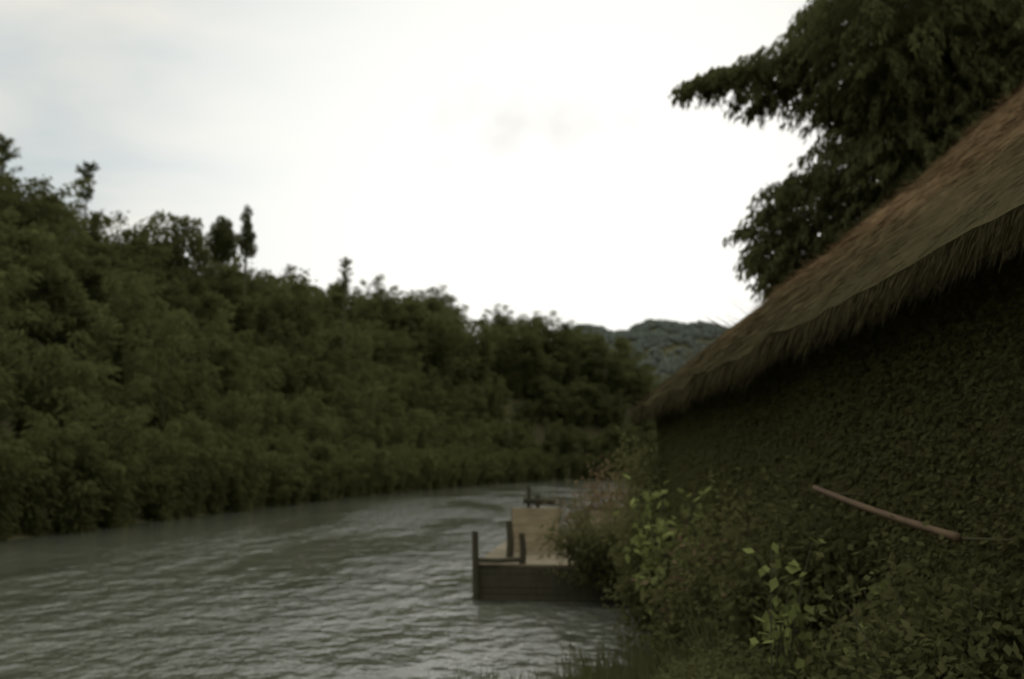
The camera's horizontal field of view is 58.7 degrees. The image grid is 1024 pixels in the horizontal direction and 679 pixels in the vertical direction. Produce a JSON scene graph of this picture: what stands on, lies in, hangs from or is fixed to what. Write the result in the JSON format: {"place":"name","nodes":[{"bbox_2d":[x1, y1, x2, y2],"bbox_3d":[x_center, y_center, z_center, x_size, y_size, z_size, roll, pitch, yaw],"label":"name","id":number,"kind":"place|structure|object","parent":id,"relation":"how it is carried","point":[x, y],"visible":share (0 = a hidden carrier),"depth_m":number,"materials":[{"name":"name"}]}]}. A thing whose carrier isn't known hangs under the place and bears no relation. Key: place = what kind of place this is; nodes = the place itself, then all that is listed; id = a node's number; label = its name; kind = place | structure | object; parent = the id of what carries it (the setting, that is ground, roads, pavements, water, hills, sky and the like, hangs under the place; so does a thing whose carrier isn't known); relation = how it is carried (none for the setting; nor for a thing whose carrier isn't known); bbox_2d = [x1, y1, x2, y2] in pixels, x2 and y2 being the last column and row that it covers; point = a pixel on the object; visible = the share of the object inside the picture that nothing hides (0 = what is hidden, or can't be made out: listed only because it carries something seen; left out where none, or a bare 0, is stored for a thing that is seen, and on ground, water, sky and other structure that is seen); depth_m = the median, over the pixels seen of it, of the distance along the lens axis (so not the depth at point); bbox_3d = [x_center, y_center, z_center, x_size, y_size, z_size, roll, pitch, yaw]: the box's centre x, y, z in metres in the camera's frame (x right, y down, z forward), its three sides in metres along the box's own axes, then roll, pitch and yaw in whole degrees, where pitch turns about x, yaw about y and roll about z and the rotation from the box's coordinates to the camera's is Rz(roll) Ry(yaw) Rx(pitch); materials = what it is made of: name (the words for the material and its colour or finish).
{"place":"outdoors","nodes":[
{"label":"outdoors","id":0,"kind":"place"},
{"bbox_2d":[0,480,651,678],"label":"river","id":1,"kind":"structure","parent":0,"point":[378,586],"depth_m":20.57,"materials":[{"name":"grey liquid"}]},
{"bbox_2d":[0,327,865,678],"bbox_3d":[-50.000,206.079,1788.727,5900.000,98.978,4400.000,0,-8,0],"label":"ground","id":2,"kind":"structure","parent":0,"point":[588,427],"depth_m":228.99,"materials":[{"name":"brown soil"}]},
{"bbox_2d":[0,133,24,193],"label":"feathery tree","id":3,"kind":"object","parent":2,"relation":"on","point":[6,156],"visible":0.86,"depth_m":76.62,"materials":[{"name":"green plant"}]},
{"bbox_2d":[0,271,25,437],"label":"bamboo clump","id":4,"kind":"object","parent":2,"relation":"on","point":[8,396],"visible":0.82,"depth_m":44.20,"materials":[{"name":"green plant"}]},
{"bbox_2d":[0,263,42,364],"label":"bamboo clump","id":5,"kind":"object","parent":2,"relation":"on","point":[6,315],"visible":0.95,"depth_m":51.65,"materials":[{"name":"green plant"}]},
{"bbox_2d":[0,425,51,541],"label":"bamboo clump","id":6,"kind":"object","parent":2,"relation":"on","point":[8,502],"visible":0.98,"depth_m":37.67,"materials":[{"name":"green plant"}]},
{"bbox_2d":[0,221,66,391],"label":"broadleaf tree","id":7,"kind":"object","parent":2,"relation":"on","point":[10,252],"visible":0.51,"depth_m":55.91,"materials":[{"name":"green plant"}]},
{"bbox_2d":[0,174,73,255],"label":"bamboo clump","id":8,"kind":"object","parent":2,"relation":"on","point":[29,204],"visible":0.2,"depth_m":73.51,"materials":[{"name":"green plant"}]},
{"bbox_2d":[0,174,79,245],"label":"bamboo clump","id":9,"kind":"object","parent":2,"relation":"on","point":[53,207],"visible":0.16,"depth_m":76.75,"materials":[{"name":"green plant"}]},
{"bbox_2d":[0,413,92,536],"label":"bamboo clump","id":10,"kind":"object","parent":2,"relation":"on","point":[33,518],"visible":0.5,"depth_m":40.33,"materials":[{"name":"green plant"}]},
{"bbox_2d":[1,176,91,247],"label":"bamboo clump","id":11,"kind":"object","parent":2,"relation":"on","point":[17,180],"visible":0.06,"depth_m":78.08,"materials":[{"name":"green plant"}]},
{"bbox_2d":[13,215,94,309],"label":"bamboo clump","id":12,"kind":"object","parent":2,"relation":"on","point":[75,254],"visible":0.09,"depth_m":70.59,"materials":[{"name":"green plant"}]},
{"bbox_2d":[0,329,122,503],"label":"bamboo clump","id":13,"kind":"object","parent":2,"relation":"on","point":[83,373],"visible":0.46,"depth_m":47.21,"materials":[{"name":"green plant"}]},
{"bbox_2d":[4,256,122,384],"bbox_3d":[-30.752,-0.582,60.633,8.384,10.445,7.872,-5,-9,30],"label":"broadleaf tree","id":14,"kind":"object","parent":2,"relation":"on","point":[63,289],"visible":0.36,"depth_m":60.02,"materials":[{"name":"green plant"}]},
{"bbox_2d":[11,329,122,452],"bbox_3d":[-25.607,4.573,52.006,5.945,9.885,6.450,0,-8,0],"label":"bamboo clump","id":15,"kind":"object","parent":2,"relation":"on","point":[103,391],"visible":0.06,"depth_m":52.40,"materials":[{"name":"green plant"}]},
{"bbox_2d":[26,191,118,284],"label":"bamboo clump","id":16,"kind":"object","parent":2,"relation":"on","point":[94,229],"visible":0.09,"depth_m":86.22,"materials":[{"name":"green plant"}]},
{"bbox_2d":[22,387,128,533],"bbox_3d":[-20.872,6.320,42.907,5.230,8.186,4.831,1,-8,-8],"label":"bamboo clump","id":17,"kind":"object","parent":2,"relation":"on","point":[83,476],"visible":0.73,"depth_m":42.93,"materials":[{"name":"green plant"}]},
{"bbox_2d":[39,295,131,397],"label":"bamboo clump","id":18,"kind":"object","parent":2,"relation":"on","point":[118,302],"visible":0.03,"depth_m":65.46,"materials":[{"name":"green plant"}]},
{"bbox_2d":[74,161,101,229],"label":"feathery tree","id":19,"kind":"object","parent":2,"relation":"on","point":[84,170],"visible":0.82,"depth_m":86.72,"materials":[{"name":"green plant"}]},
{"bbox_2d":[70,251,127,326],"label":"broadleaf tree","id":20,"kind":"object","parent":2,"relation":"on","point":[90,272],"visible":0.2,"depth_m":74.12,"materials":[{"name":"green plant"}]},
{"bbox_2d":[59,401,152,528],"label":"bamboo clump","id":21,"kind":"object","parent":2,"relation":"on","point":[114,517],"visible":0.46,"depth_m":46.23,"materials":[{"name":"green plant"}]},
{"bbox_2d":[72,239,150,316],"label":"broadleaf tree","id":22,"kind":"object","parent":2,"relation":"on","point":[103,248],"visible":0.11,"depth_m":78.80,"materials":[{"name":"green plant"}]},
{"bbox_2d":[93,229,152,274],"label":"bamboo clump","id":23,"kind":"object","parent":2,"relation":"on","point":[127,237],"visible":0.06,"depth_m":90.93,"materials":[{"name":"green plant"}]},
{"bbox_2d":[85,272,168,415],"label":"bamboo clump","id":24,"kind":"object","parent":2,"relation":"on","point":[112,285],"visible":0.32,"depth_m":68.47,"materials":[{"name":"green plant"}]},
{"bbox_2d":[89,440,176,523],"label":"bamboo clump","id":25,"kind":"object","parent":2,"relation":"on","point":[142,484],"visible":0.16,"depth_m":48.81,"materials":[{"name":"green plant"}]},
{"bbox_2d":[100,211,167,277],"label":"bamboo clump","id":26,"kind":"object","parent":2,"relation":"on","point":[144,232],"visible":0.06,"depth_m":92.74,"materials":[{"name":"green plant"}]},
{"bbox_2d":[115,332,214,488],"bbox_3d":[-23.074,5.436,60.430,6.739,12.028,7.296,2,-8,-14],"label":"bamboo clump","id":27,"kind":"object","parent":2,"relation":"on","point":[170,401],"visible":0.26,"depth_m":60.29,"materials":[{"name":"green plant"}]},
{"bbox_2d":[132,419,197,521],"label":"bamboo clump","id":28,"kind":"object","parent":2,"relation":"on","point":[157,510],"visible":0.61,"depth_m":51.74,"materials":[{"name":"green plant"}]},
{"bbox_2d":[128,308,208,403],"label":"broadleaf tree","id":29,"kind":"object","parent":2,"relation":"on","point":[196,335],"visible":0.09,"depth_m":78.13,"materials":[{"name":"green plant"}]},
{"bbox_2d":[116,309,224,432],"bbox_3d":[-24.497,4.398,65.045,7.368,13.006,6.806,3,-8,-18],"label":"bamboo clump","id":30,"kind":"object","parent":2,"relation":"on","point":[188,389],"visible":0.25,"depth_m":64.46,"materials":[{"name":"green plant"}]},
{"bbox_2d":[129,428,212,518],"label":"bamboo clump","id":31,"kind":"object","parent":2,"relation":"on","point":[192,475],"visible":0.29,"depth_m":54.34,"materials":[{"name":"green plant"}]},
{"bbox_2d":[135,208,211,316],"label":"broadleaf tree","id":32,"kind":"object","parent":2,"relation":"on","point":[176,243],"visible":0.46,"depth_m":99.01,"materials":[{"name":"green plant"}]},
{"bbox_2d":[156,277,231,342],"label":"broadleaf tree","id":33,"kind":"object","parent":2,"relation":"on","point":[209,299],"visible":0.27,"depth_m":91.78,"materials":[{"name":"green plant"}]},
{"bbox_2d":[159,411,234,516],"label":"bamboo clump","id":34,"kind":"object","parent":2,"relation":"on","point":[197,426],"visible":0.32,"depth_m":56.47,"materials":[{"name":"green plant"}]},
{"bbox_2d":[159,308,235,400],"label":"bamboo clump","id":35,"kind":"object","parent":2,"relation":"on","point":[221,327],"visible":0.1,"depth_m":82.61,"materials":[{"name":"green plant"}]},
{"bbox_2d":[192,431,243,513],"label":"bamboo clump","id":36,"kind":"object","parent":2,"relation":"on","point":[213,499],"visible":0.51,"depth_m":59.62,"materials":[{"name":"green plant"}]},
{"bbox_2d":[203,215,239,275],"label":"columnar tree","id":37,"kind":"object","parent":2,"relation":"on","point":[222,237],"visible":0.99,"depth_m":106.26,"materials":[{"name":"green plant"}]},
{"bbox_2d":[194,265,256,355],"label":"broadleaf tree","id":38,"kind":"object","parent":2,"relation":"on","point":[220,285],"visible":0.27,"depth_m":102.62,"materials":[{"name":"green plant"}]},
{"bbox_2d":[194,390,265,461],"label":"bamboo clump","id":39,"kind":"object","parent":2,"relation":"on","point":[237,417],"visible":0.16,"depth_m":72.11,"materials":[{"name":"green plant"}]},
{"bbox_2d":[202,328,259,419],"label":"bamboo clump","id":40,"kind":"object","parent":2,"relation":"on","point":[228,381],"visible":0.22,"depth_m":85.57,"materials":[{"name":"green plant"}]},
{"bbox_2d":[211,437,278,511],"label":"bamboo clump","id":41,"kind":"object","parent":2,"relation":"on","point":[236,498],"visible":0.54,"depth_m":62.51,"materials":[{"name":"green plant"}]},
{"bbox_2d":[236,204,257,311],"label":"columnar tree","id":42,"kind":"object","parent":2,"relation":"on","point":[247,236],"visible":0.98,"depth_m":110.50,"materials":[{"name":"green plant"}]},
{"bbox_2d":[220,422,275,508],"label":"bamboo clump","id":43,"kind":"object","parent":2,"relation":"on","point":[254,477],"visible":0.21,"depth_m":64.79,"materials":[{"name":"green plant"}]},
{"bbox_2d":[227,289,271,379],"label":"bamboo clump","id":44,"kind":"object","parent":2,"relation":"on","point":[257,340],"visible":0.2,"depth_m":106.03,"materials":[{"name":"green plant"}]},
{"bbox_2d":[224,438,282,507],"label":"bamboo clump","id":45,"kind":"object","parent":2,"relation":"on","point":[262,489],"visible":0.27,"depth_m":68.05,"materials":[{"name":"green plant"}]},
{"bbox_2d":[246,296,295,361],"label":"broadleaf tree","id":46,"kind":"object","parent":2,"relation":"on","point":[272,329],"visible":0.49,"depth_m":111.27,"materials":[{"name":"green plant"}]},
{"bbox_2d":[260,452,301,506],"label":"bamboo clump","id":47,"kind":"object","parent":2,"relation":"on","point":[276,484],"visible":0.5,"depth_m":70.16,"materials":[{"name":"green plant"}]},
{"bbox_2d":[251,341,311,412],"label":"bamboo clump","id":48,"kind":"object","parent":2,"relation":"on","point":[291,387],"visible":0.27,"depth_m":104.35,"materials":[{"name":"green plant"}]},
{"bbox_2d":[235,268,344,372],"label":"bamboo clump","id":49,"kind":"object","parent":2,"relation":"on","point":[284,294],"visible":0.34,"depth_m":118.32,"materials":[{"name":"green plant"}]},
{"bbox_2d":[267,429,312,503],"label":"bamboo clump","id":50,"kind":"object","parent":2,"relation":"on","point":[293,499],"visible":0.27,"depth_m":75.23,"materials":[{"name":"green plant"}]},
{"bbox_2d":[259,386,326,463],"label":"bamboo clump","id":51,"kind":"object","parent":2,"relation":"on","point":[297,416],"visible":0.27,"depth_m":87.26,"materials":[{"name":"green plant"}]},
{"bbox_2d":[275,434,322,502],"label":"bamboo clump","id":52,"kind":"object","parent":2,"relation":"on","point":[316,474],"visible":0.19,"depth_m":78.88,"materials":[{"name":"green plant"}]},
{"bbox_2d":[271,391,337,451],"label":"bamboo clump","id":53,"kind":"object","parent":2,"relation":"on","point":[328,429],"visible":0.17,"depth_m":91.54,"materials":[{"name":"green plant"}]},
{"bbox_2d":[287,329,328,409],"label":"bamboo clump","id":54,"kind":"object","parent":2,"relation":"on","point":[310,381],"visible":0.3,"depth_m":109.30,"materials":[{"name":"green plant"}]},
{"bbox_2d":[283,438,337,500],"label":"broadleaf tree","id":55,"kind":"object","parent":2,"relation":"on","point":[323,452],"visible":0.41,"depth_m":81.43,"materials":[{"name":"green plant"}]},
{"bbox_2d":[304,361,345,426],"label":"bamboo clump","id":56,"kind":"object","parent":2,"relation":"on","point":[325,379],"visible":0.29,"depth_m":113.05,"materials":[{"name":"green plant"}]},
{"bbox_2d":[305,447,351,500],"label":"bamboo clump","id":57,"kind":"object","parent":2,"relation":"on","point":[329,480],"visible":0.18,"depth_m":84.06,"materials":[{"name":"green plant"}]},
{"bbox_2d":[313,281,357,328],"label":"broadleaf tree","id":58,"kind":"object","parent":2,"relation":"on","point":[339,300],"visible":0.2,"depth_m":153.86,"materials":[{"name":"green plant"}]},
{"bbox_2d":[330,443,371,496],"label":"bamboo clump","id":59,"kind":"object","parent":2,"relation":"on","point":[356,453],"visible":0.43,"depth_m":92.38,"materials":[{"name":"green plant"}]},
{"bbox_2d":[341,436,389,495],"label":"bamboo clump","id":60,"kind":"object","parent":2,"relation":"on","point":[376,466],"visible":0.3,"depth_m":99.00,"materials":[{"name":"green plant"}]},
{"bbox_2d":[359,274,398,332],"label":"bamboo clump","id":61,"kind":"object","parent":2,"relation":"on","point":[376,283],"visible":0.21,"depth_m":176.07,"materials":[{"name":"green plant"}]},
{"bbox_2d":[366,322,411,377],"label":"bamboo clump","id":62,"kind":"object","parent":2,"relation":"on","point":[397,345],"visible":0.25,"depth_m":161.29,"materials":[{"name":"green plant"}]},
{"bbox_2d":[386,440,418,491],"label":"bamboo clump","id":63,"kind":"object","parent":2,"relation":"on","point":[399,485],"visible":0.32,"depth_m":111.83,"materials":[{"name":"green plant"}]},
{"bbox_2d":[406,298,469,397],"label":"bamboo clump","id":64,"kind":"object","parent":2,"relation":"on","point":[439,349],"visible":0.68,"depth_m":178.09,"materials":[{"name":"green plant"}]},
{"bbox_2d":[435,304,487,389],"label":"bamboo clump","id":65,"kind":"object","parent":2,"relation":"on","point":[462,350],"visible":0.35,"depth_m":191.73,"materials":[{"name":"green plant"}]},
{"bbox_2d":[450,315,504,391],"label":"bamboo clump","id":66,"kind":"object","parent":2,"relation":"on","point":[486,345],"visible":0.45,"depth_m":205.44,"materials":[{"name":"green plant"}]},
{"bbox_2d":[477,320,530,391],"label":"bamboo clump","id":67,"kind":"object","parent":2,"relation":"on","point":[501,354],"visible":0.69,"depth_m":224.95,"materials":[{"name":"green plant"}]},
{"bbox_2d":[501,313,554,395],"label":"bamboo clump","id":68,"kind":"object","parent":2,"relation":"on","point":[532,373],"visible":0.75,"depth_m":229.43,"materials":[{"name":"green plant"}]},
{"bbox_2d":[522,375,568,427],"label":"broadleaf tree","id":69,"kind":"object","parent":2,"relation":"on","point":[553,406],"visible":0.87,"depth_m":226.22,"materials":[{"name":"green plant"}]},
{"bbox_2d":[472,521,633,601],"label":"jetty","id":70,"kind":"object","parent":2,"relation":"on","point":[494,577],"visible":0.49,"depth_m":20.72,"materials":[{"name":"brown wood"}]},
{"bbox_2d":[511,507,560,551],"bbox_3d":[0.623,4.972,23.806,1.310,1.146,0.106,-1,-8,6],"label":"screen","id":71,"kind":"object","parent":70,"relation":"on","point":[528,522],"visible":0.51,"depth_m":23.78,"materials":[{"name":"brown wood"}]},
{"bbox_2d":[548,423,582,465],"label":"bamboo clump","id":72,"kind":"object","parent":2,"relation":"on","point":[568,440],"visible":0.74,"depth_m":221.40,"materials":[{"name":"green plant"}]},
{"bbox_2d":[548,324,585,387],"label":"bamboo clump","id":73,"kind":"object","parent":2,"relation":"on","point":[562,339],"visible":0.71,"depth_m":240.43,"materials":[{"name":"green plant"}]},
{"bbox_2d":[552,383,583,431],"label":"bamboo clump","id":74,"kind":"object","parent":2,"relation":"on","point":[569,416],"visible":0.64,"depth_m":229.29,"materials":[{"name":"green plant"}]},
{"bbox_2d":[563,375,596,431],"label":"broadleaf tree","id":75,"kind":"object","parent":2,"relation":"on","point":[584,419],"visible":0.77,"depth_m":232.32,"materials":[{"name":"green plant"}]},
{"bbox_2d":[535,480,635,590],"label":"shrub","id":76,"kind":"object","parent":2,"relation":"on","point":[599,568],"visible":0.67,"depth_m":19.95,"materials":[{"name":"green plant"}]},
{"bbox_2d":[574,431,609,472],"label":"bamboo clump","id":77,"kind":"object","parent":2,"relation":"on","point":[592,450],"visible":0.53,"depth_m":223.38,"materials":[{"name":"green plant"}]},
{"bbox_2d":[543,454,642,544],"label":"shrub","id":78,"kind":"object","parent":2,"relation":"on","point":[608,495],"visible":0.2,"depth_m":25.51,"materials":[{"name":"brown plant"}]},
{"bbox_2d":[583,382,614,429],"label":"broadleaf tree","id":79,"kind":"object","parent":2,"relation":"on","point":[599,401],"visible":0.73,"depth_m":235.46,"materials":[{"name":"green plant"}]},
{"bbox_2d":[582,331,633,400],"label":"broadleaf tree","id":80,"kind":"object","parent":2,"relation":"on","point":[615,363],"visible":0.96,"depth_m":242.87,"materials":[{"name":"green plant"}]},
{"bbox_2d":[603,389,631,438],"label":"bamboo clump","id":81,"kind":"object","parent":2,"relation":"on","point":[619,418],"visible":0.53,"depth_m":237.91,"materials":[{"name":"green plant"}]},
{"bbox_2d":[601,426,657,507],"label":"shrub","id":82,"kind":"object","parent":2,"relation":"on","point":[638,477],"visible":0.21,"depth_m":29.60,"materials":[{"name":"green plant"}]},
{"bbox_2d":[426,544,838,678],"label":"grass","id":83,"kind":"structure","parent":2,"relation":"on","point":[641,670],"depth_m":9.08,"materials":[{"name":"green plant"}]},
{"bbox_2d":[604,426,669,595],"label":"shrub","id":84,"kind":"object","parent":2,"relation":"on","point":[643,479],"visible":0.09,"depth_m":18.23,"materials":[{"name":"green plant"}]},
{"bbox_2d":[630,366,661,423],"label":"bamboo clump","id":85,"kind":"object","parent":2,"relation":"on","point":[642,387],"visible":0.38,"depth_m":248.15,"materials":[{"name":"green plant"}]},
{"bbox_2d":[595,461,702,658],"bbox_3d":[2.425,3.602,14.662,2.087,3.259,2.044,-5,-9,30],"label":"shrub","id":86,"kind":"object","parent":2,"relation":"on","point":[637,608],"visible":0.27,"depth_m":14.53,"materials":[{"name":"green plant"}]},
{"bbox_2d":[570,318,728,378],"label":"distant forest","id":87,"kind":"object","parent":2,"relation":"on","point":[689,331],"visible":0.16,"depth_m":573.21,"materials":[{"name":"green plant"}]},
{"bbox_2d":[611,474,715,620],"bbox_3d":[2.176,2.973,13.110,1.612,2.065,1.106,-5,-9,30],"label":"shrub","id":88,"kind":"object","parent":2,"relation":"on","point":[661,523],"visible":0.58,"depth_m":13.06,"materials":[{"name":"green plant"}]},
{"bbox_2d":[628,485,761,669],"bbox_3d":[2.385,3.065,10.549,2.040,2.733,2.055,6,-10,-37],"label":"shrub","id":89,"kind":"object","parent":2,"relation":"on","point":[673,615],"visible":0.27,"depth_m":10.52,"materials":[{"name":"green plant"}]},
{"bbox_2d":[672,450,851,674],"bbox_3d":[2.531,2.174,8.379,1.951,2.314,2.024,-5,-10,33],"label":"shrub","id":90,"kind":"object","parent":2,"relation":"on","point":[757,608],"visible":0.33,"depth_m":8.21,"materials":[{"name":"green plant"}]},
{"bbox_2d":[648,608,906,678],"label":"ground cover","id":91,"kind":"object","parent":2,"relation":"on","point":[710,664],"visible":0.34,"depth_m":6.78,"materials":[{"name":"green plant"}]},
{"bbox_2d":[742,537,827,678],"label":"shrub","id":92,"kind":"object","parent":2,"relation":"on","point":[785,611],"visible":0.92,"depth_m":6.68,"materials":[{"name":"green plant"}]},
{"bbox_2d":[625,77,1023,675],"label":"thatched house","id":93,"kind":"structure","parent":2,"relation":"on","point":[949,217],"depth_m":7.38,"materials":[{"name":"brown plant"}]},
{"bbox_2d":[654,249,1023,676],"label":"wall creeper","id":94,"kind":"object","parent":93,"relation":"attached to","point":[725,434],"depth_m":6.89,"materials":[{"name":"green plant"}]},
{"bbox_2d":[812,485,1022,542],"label":"bamboo handrail","id":95,"kind":"object","parent":93,"relation":"attached to","point":[947,534],"visible":0.91,"depth_m":5.66,"materials":[{"name":"brown plant"}]},
{"bbox_2d":[758,466,898,678],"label":"shrub","id":96,"kind":"object","parent":2,"relation":"on","point":[826,565],"visible":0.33,"depth_m":7.61,"materials":[{"name":"green plant"}]},
{"bbox_2d":[667,0,1023,304],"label":"tall tree","id":97,"kind":"object","parent":2,"relation":"on","point":[919,86],"visible":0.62,"depth_m":25.55,"materials":[{"name":"green plant"}]},
{"bbox_2d":[769,499,1023,678],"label":"shrub","id":98,"kind":"object","parent":2,"relation":"on","point":[956,636],"visible":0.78,"depth_m":5.01,"materials":[{"name":"green plant"}]},
{"bbox_2d":[823,533,1023,678],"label":"shrub","id":99,"kind":"object","parent":2,"relation":"on","point":[975,672],"visible":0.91,"depth_m":4.41,"materials":[{"name":"green plant"}]},
{"bbox_2d":[0,0,877,333],"label":"sky","id":100,"kind":"structure","parent":0,"point":[525,156],"materials":[{"name":"white"}]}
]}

